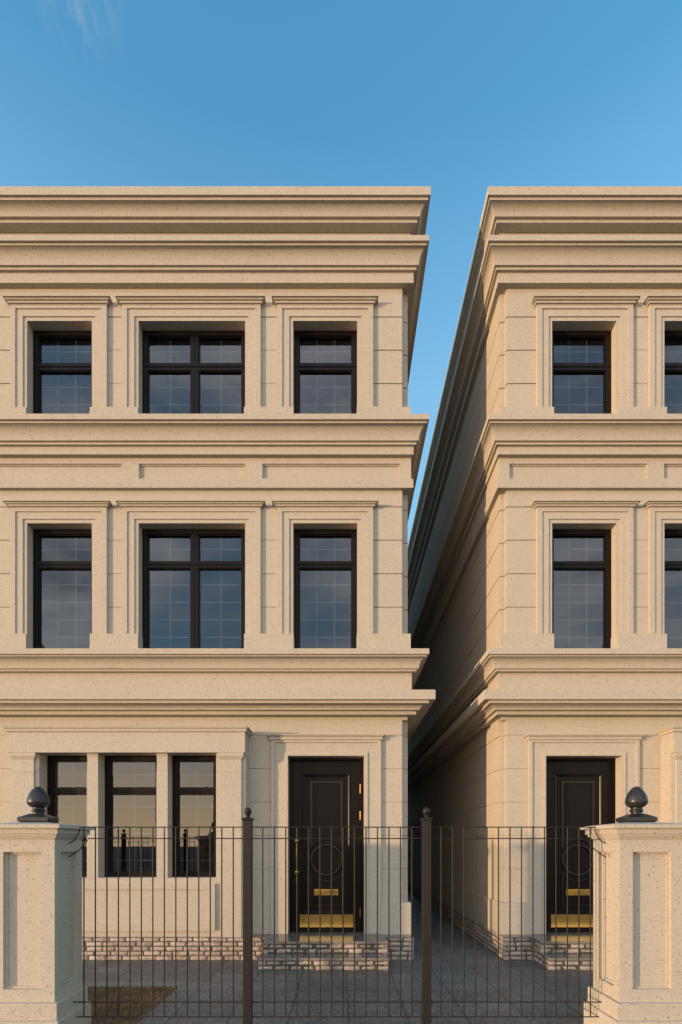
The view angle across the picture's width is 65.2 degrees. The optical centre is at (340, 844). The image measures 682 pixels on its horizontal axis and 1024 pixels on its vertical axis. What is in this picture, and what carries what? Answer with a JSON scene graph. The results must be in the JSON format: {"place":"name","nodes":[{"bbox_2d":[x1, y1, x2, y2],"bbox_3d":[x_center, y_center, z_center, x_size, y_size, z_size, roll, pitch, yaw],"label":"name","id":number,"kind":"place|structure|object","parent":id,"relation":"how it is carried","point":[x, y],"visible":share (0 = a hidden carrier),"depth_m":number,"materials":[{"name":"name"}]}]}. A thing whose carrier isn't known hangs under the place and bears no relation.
{"place":"outdoors","nodes":[
{"label":"outdoors","id":0,"kind":"place"},
{"bbox_2d":[87,984,177,1023],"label":"soil","id":1,"kind":"structure","parent":0,"point":[135,1010],"depth_m":5.08,"materials":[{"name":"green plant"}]},
{"bbox_2d":[82,892,592,1023],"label":"paving","id":2,"kind":"structure","parent":0,"point":[227,984],"depth_m":5.67,"materials":[{"name":"stone"}]},
{"bbox_2d":[0,786,94,1023],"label":"gate pier","id":3,"kind":"structure","parent":2,"relation":"on","point":[40,926],"depth_m":4.12,"materials":[{"name":"stone"}]},
{"bbox_2d":[82,982,188,986],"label":"kerb","id":4,"kind":"structure","parent":2,"relation":"on","point":[133,984],"depth_m":5.81,"materials":[{"name":"grey concrete"}]},
{"bbox_2d":[0,186,434,969],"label":"townhouse","id":5,"kind":"structure","parent":2,"relation":"on","point":[212,432],"depth_m":7.27,"materials":[{"name":"beige stone"}]},
{"bbox_2d":[33,331,91,413],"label":"window","id":6,"kind":"structure","parent":5,"relation":"in","point":[39,368],"depth_m":7.44,"materials":[{"name":"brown wood"}]},
{"bbox_2d":[33,529,91,647],"bbox_3d":[-3.850,-3.482,7.465,0.885,1.821,0.070,0,0,0],"label":"window","id":7,"kind":"structure","parent":5,"relation":"in","point":[38,565],"depth_m":7.44,"materials":[{"name":"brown wood"}]},
{"bbox_2d":[47,756,86,876],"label":"bay window","id":8,"kind":"structure","parent":5,"relation":"in","point":[52,790],"depth_m":7.26,"materials":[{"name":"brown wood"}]},
{"bbox_2d":[105,756,156,876],"bbox_3d":[-2.831,-0.383,7.292,0.773,1.650,0.069,0,0,0],"label":"bay window","id":9,"kind":"structure","parent":5,"relation":"in","point":[110,790],"depth_m":7.26,"materials":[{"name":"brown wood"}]},
{"bbox_2d":[142,331,244,413],"bbox_3d":[-2.041,-6.416,7.465,1.459,1.489,0.070,0,0,0],"label":"window","id":10,"kind":"structure","parent":5,"relation":"in","point":[194,368],"depth_m":7.44,"materials":[{"name":"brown wood"}]},
{"bbox_2d":[142,529,244,647],"bbox_3d":[-2.041,-3.482,7.465,1.459,1.821,0.070,0,0,0],"label":"window","id":11,"kind":"structure","parent":5,"relation":"in","point":[194,565],"depth_m":7.44,"materials":[{"name":"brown wood"}]},
{"bbox_2d":[172,756,215,876],"bbox_3d":[-1.975,-0.383,7.292,0.641,1.650,0.069,0,0,0],"label":"bay window","id":12,"kind":"structure","parent":5,"relation":"in","point":[177,790],"depth_m":7.26,"materials":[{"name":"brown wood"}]},
{"bbox_2d":[294,331,356,413],"bbox_3d":[-0.216,-6.416,7.465,0.879,1.489,0.070,0,0,0],"label":"window","id":13,"kind":"structure","parent":5,"relation":"in","point":[316,368],"depth_m":7.43,"materials":[{"name":"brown wood"}]},
{"bbox_2d":[294,529,356,647],"bbox_3d":[-0.216,-3.482,7.465,0.879,1.821,0.070,0,0,0],"label":"window","id":14,"kind":"structure","parent":5,"relation":"in","point":[299,565],"depth_m":7.43,"materials":[{"name":"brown wood"}]},
{"bbox_2d":[293,762,360,928],"bbox_3d":[-0.198,0.014,7.453,0.961,2.331,0.120,0,0,0],"label":"door","id":15,"kind":"structure","parent":5,"relation":"in","point":[325,794],"depth_m":7.47,"materials":[{"name":"paint"}]},
{"bbox_2d":[68,807,605,1023],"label":"metal railings","id":16,"kind":"object","parent":2,"relation":"on","point":[248,1001],"visible":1,"depth_m":4.28,"materials":[{"name":"brown metal"}]},
{"bbox_2d":[407,186,681,969],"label":"townhouse","id":17,"kind":"structure","parent":2,"relation":"on","point":[544,577],"depth_m":7.30,"materials":[{"name":"beige stone"}]},
{"bbox_2d":[546,762,611,928],"bbox_3d":[3.316,0.014,7.486,0.950,2.331,0.054,0,0,0],"label":"door","id":18,"kind":"structure","parent":17,"relation":"in","point":[578,794],"depth_m":7.47,"materials":[{"name":"paint"}]},
{"bbox_2d":[552,331,610,413],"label":"window","id":19,"kind":"structure","parent":17,"relation":"in","point":[569,368],"depth_m":7.44,"materials":[{"name":"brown wood"}]},
{"bbox_2d":[552,529,610,647],"bbox_3d":[3.328,-3.482,7.465,0.879,1.821,0.070,0,0,0],"label":"window","id":20,"kind":"structure","parent":17,"relation":"in","point":[605,565],"depth_m":7.44,"materials":[{"name":"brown wood"}]},
{"bbox_2d":[664,331,681,404],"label":"window","id":21,"kind":"structure","parent":17,"relation":"in","point":[669,368],"depth_m":7.44,"materials":[{"name":"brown wood"}]},
{"bbox_2d":[664,529,681,637],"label":"window","id":22,"kind":"structure","parent":17,"relation":"in","point":[668,565],"depth_m":7.44,"materials":[{"name":"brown wood"}]},
{"bbox_2d":[0,0,681,541],"label":"sky","id":23,"kind":"structure","parent":0,"point":[459,99],"materials":[{"name":"blue"}]},
{"bbox_2d":[580,786,681,1023],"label":"gate pier","id":24,"kind":"structure","parent":0,"point":[637,924],"depth_m":4.12,"materials":[{"name":"stone"}]}
]}

